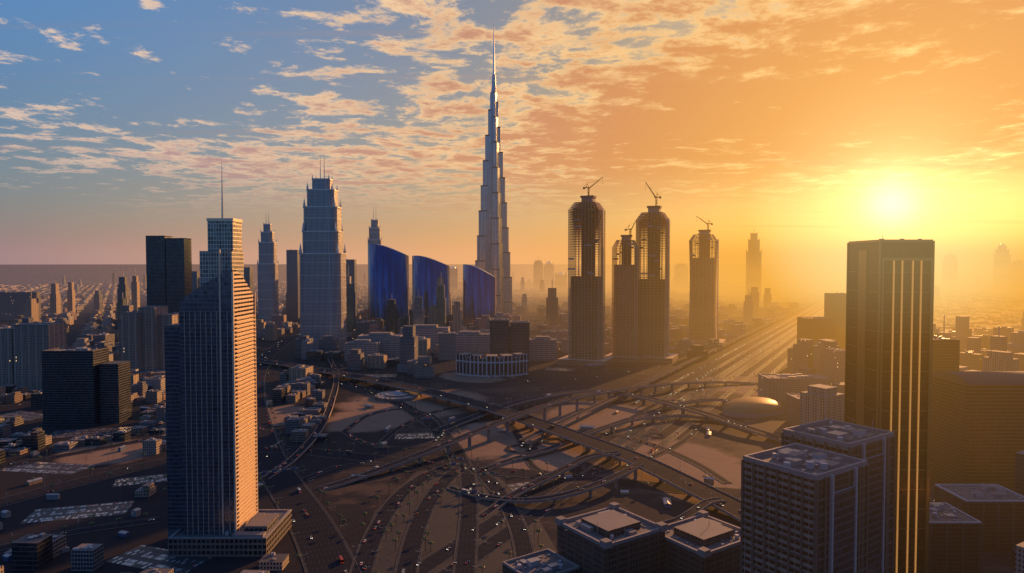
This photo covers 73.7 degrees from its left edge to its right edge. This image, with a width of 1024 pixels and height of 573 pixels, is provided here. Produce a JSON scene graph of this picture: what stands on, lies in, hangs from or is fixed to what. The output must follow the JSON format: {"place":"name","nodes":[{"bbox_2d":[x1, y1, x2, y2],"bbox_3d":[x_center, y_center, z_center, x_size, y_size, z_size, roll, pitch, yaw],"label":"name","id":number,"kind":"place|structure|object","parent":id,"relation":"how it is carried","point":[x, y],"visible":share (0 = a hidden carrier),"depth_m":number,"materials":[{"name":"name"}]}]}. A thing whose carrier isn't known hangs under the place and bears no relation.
{"place":"outdoors","nodes":[
{"label":"outdoors","id":0,"kind":"place"},
{"bbox_2d":[412,256,449,315],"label":"curved glass building","id":1,"kind":"structure","parent":0,"point":[427,272],"depth_m":2811.13,"materials":[{"name":"blue glass"}]},
{"bbox_2d":[0,287,933,572],"bbox_3d":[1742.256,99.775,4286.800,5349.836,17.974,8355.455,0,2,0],"label":"roads","id":2,"kind":"structure","parent":0,"point":[326,547],"depth_m":797.78,"materials":[{"name":"grey asphalt"}]},
{"bbox_2d":[11,317,795,572],"bbox_3d":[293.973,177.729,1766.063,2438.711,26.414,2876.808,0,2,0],"label":"cars","id":3,"kind":"object","parent":2,"relation":"on","point":[341,559],"visible":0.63,"depth_m":880.10,"materials":[{"name":"painted metal"},{"name":"glass"},{"name":"rubber"}]},
{"bbox_2d":[11,371,930,572],"bbox_3d":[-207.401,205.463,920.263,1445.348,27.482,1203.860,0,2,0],"label":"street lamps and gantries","id":4,"kind":"object","parent":2,"relation":"on","point":[451,463],"visible":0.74,"depth_m":826.82,"materials":[{"name":"grey metal"}]},
{"bbox_2d":[0,264,1023,572],"bbox_3d":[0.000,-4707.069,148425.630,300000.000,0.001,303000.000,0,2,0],"label":"ground","id":5,"kind":"structure","parent":0,"point":[722,450],"depth_m":1005.67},
{"bbox_2d":[0,235,356,424],"bbox_3d":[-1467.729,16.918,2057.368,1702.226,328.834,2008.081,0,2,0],"label":"buildings","id":6,"kind":"structure","parent":5,"relation":"on","point":[84,385],"depth_m":1337.72,"materials":[{"name":"grey glass"}]},
{"bbox_2d":[164,176,291,556],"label":"tower","id":7,"kind":"structure","parent":5,"relation":"on","point":[213,510],"depth_m":591.07,"materials":[{"name":"grey glass"}]},
{"bbox_2d":[257,213,278,321],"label":"stepped tower","id":8,"kind":"structure","parent":5,"relation":"on","point":[268,292],"depth_m":2704.02,"materials":[{"name":"white"}]},
{"bbox_2d":[0,367,574,572],"bbox_3d":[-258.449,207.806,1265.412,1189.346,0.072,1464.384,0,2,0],"label":"ground patches","id":9,"kind":"object","parent":5,"relation":"on","point":[443,526],"visible":0.51,"depth_m":675.36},
{"bbox_2d":[299,161,346,351],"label":"skyscraper","id":10,"kind":"structure","parent":5,"relation":"on","point":[323,287],"depth_m":1920.45,"materials":[{"name":"white"}]},
{"bbox_2d":[0,404,714,561],"bbox_3d":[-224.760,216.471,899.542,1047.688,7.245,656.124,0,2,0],"label":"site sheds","id":11,"kind":"object","parent":5,"relation":"on","point":[667,503],"visible":0.74,"depth_m":771.64,"materials":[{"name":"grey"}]},
{"bbox_2d":[368,206,381,244],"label":"skyscraper","id":12,"kind":"structure","parent":5,"relation":"on","point":[375,237],"depth_m":3299.30,"materials":[{"name":"white"}]},
{"bbox_2d":[0,351,764,572],"bbox_3d":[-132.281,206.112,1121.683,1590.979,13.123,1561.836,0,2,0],"label":"cars","id":13,"kind":"object","parent":5,"relation":"on","point":[538,530],"visible":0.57,"depth_m":758.36,"materials":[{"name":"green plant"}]},
{"bbox_2d":[368,244,408,325],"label":"curved glass building","id":14,"kind":"structure","parent":5,"relation":"on","point":[388,271],"depth_m":2578.20,"materials":[{"name":"blue glass"}]},
{"bbox_2d":[345,318,556,376],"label":"buildings","id":15,"kind":"structure","parent":5,"relation":"on","point":[514,348],"depth_m":1706.94,"materials":[{"name":"concrete"}]},
{"bbox_2d":[450,266,457,290],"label":"distant tower","id":16,"kind":"structure","parent":5,"relation":"on","point":[453,277],"depth_m":6002.74,"materials":[{"name":"grey glass"}]},
{"bbox_2d":[463,264,495,325],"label":"curved glass building","id":17,"kind":"structure","parent":5,"relation":"on","point":[479,292],"depth_m":2631.20,"materials":[{"name":"blue glass"}]},
{"bbox_2d":[475,29,512,315],"bbox_3d":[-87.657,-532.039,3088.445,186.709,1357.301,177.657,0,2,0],"label":"supertall tower","id":18,"kind":"structure","parent":5,"relation":"on","point":[493,255],"depth_m":3098.90,"materials":[{"name":"silver metal"}]},
{"bbox_2d":[0,370,1015,572],"bbox_3d":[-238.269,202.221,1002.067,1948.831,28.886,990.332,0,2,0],"label":"low-rise buildings","id":19,"kind":"structure","parent":5,"relation":"on","point":[34,551],"depth_m":947.78,"materials":[{"name":"grey concrete"}]},
{"bbox_2d":[261,358,760,523],"bbox_3d":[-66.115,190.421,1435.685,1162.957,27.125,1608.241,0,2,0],"label":"elevated highways","id":20,"kind":"structure","parent":5,"relation":"on","point":[499,501],"depth_m":895.55,"materials":[{"name":"concrete"}]},
{"bbox_2d":[0,272,1023,572],"bbox_3d":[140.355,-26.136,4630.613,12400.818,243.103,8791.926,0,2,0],"label":"city blocks","id":21,"kind":"structure","parent":5,"relation":"on","point":[998,348],"depth_m":2347.62,"materials":[{"name":"grey concrete"}]},
{"bbox_2d":[533,259,542,288],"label":"distant tower","id":22,"kind":"structure","parent":5,"relation":"on","point":[537,271],"depth_m":6502.03,"materials":[{"name":"grey glass"}]},
{"bbox_2d":[544,261,553,287],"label":"distant tower","id":23,"kind":"structure","parent":5,"relation":"on","point":[548,272],"depth_m":6602.06,"materials":[{"name":"grey glass"}]},
{"bbox_2d":[555,272,566,289],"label":"distant tower","id":24,"kind":"structure","parent":5,"relation":"on","point":[561,280],"depth_m":6403.18,"materials":[{"name":"grey glass"}]},
{"bbox_2d":[605,221,640,362],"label":"construction tower","id":25,"kind":"structure","parent":5,"relation":"on","point":[625,337],"depth_m":1750.68,"materials":[{"name":"concrete"}]},
{"bbox_2d":[635,182,677,362],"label":"construction tower","id":26,"kind":"structure","parent":5,"relation":"on","point":[653,313],"depth_m":1753.06,"materials":[{"name":"concrete"}]},
{"bbox_2d":[674,262,687,287],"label":"distant tower","id":27,"kind":"structure","parent":5,"relation":"on","point":[680,274],"depth_m":7002.59,"materials":[{"name":"orange glass"}]},
{"bbox_2d":[503,413,895,572],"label":"buildings","id":28,"kind":"structure","parent":5,"relation":"on","point":[817,496],"depth_m":374.37,"materials":[{"name":"concrete"}]},
{"bbox_2d":[746,232,761,301],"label":"distant skyscraper","id":29,"kind":"structure","parent":5,"relation":"on","point":[753,264],"depth_m":4352.53,"materials":[{"name":"concrete"}]},
{"bbox_2d":[844,235,934,572],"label":"tower","id":30,"kind":"structure","parent":5,"relation":"on","point":[889,329],"depth_m":523.78,"materials":[{"name":"brown glass"}]},
{"bbox_2d":[942,251,957,287],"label":"distant tower","id":31,"kind":"structure","parent":5,"relation":"on","point":[950,270],"depth_m":7003.90,"materials":[{"name":"orange glass"}]},
{"bbox_2d":[993,244,1010,286],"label":"distant tower","id":32,"kind":"structure","parent":5,"relation":"on","point":[1001,263],"depth_m":7203.43,"materials":[{"name":"orange glass"}]},
{"bbox_2d":[1009,257,1023,288],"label":"distant tower","id":33,"kind":"structure","parent":5,"relation":"on","point":[1016,278],"depth_m":6804.73,"materials":[{"name":"orange glass"}]},
{"bbox_2d":[0,0,1023,264],"label":"sky","id":34,"kind":"structure","parent":0,"point":[814,128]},
{"bbox_2d":[557,177,614,365],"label":"construction tower","id":35,"kind":"structure","parent":0,"point":[586,319],"depth_m":1698.49,"materials":[{"name":"concrete"}]},
{"bbox_2d":[681,216,725,344],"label":"construction tower","id":36,"kind":"structure","parent":0,"point":[703,304],"depth_m":2099.09,"materials":[{"name":"concrete"}]},
{"bbox_2d":[722,293,1023,572],"bbox_3d":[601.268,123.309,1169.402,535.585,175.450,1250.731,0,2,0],"label":"buildings","id":37,"kind":"structure","parent":0,"point":[976,507],"depth_m":719.66,"materials":[{"name":"brown concrete"}]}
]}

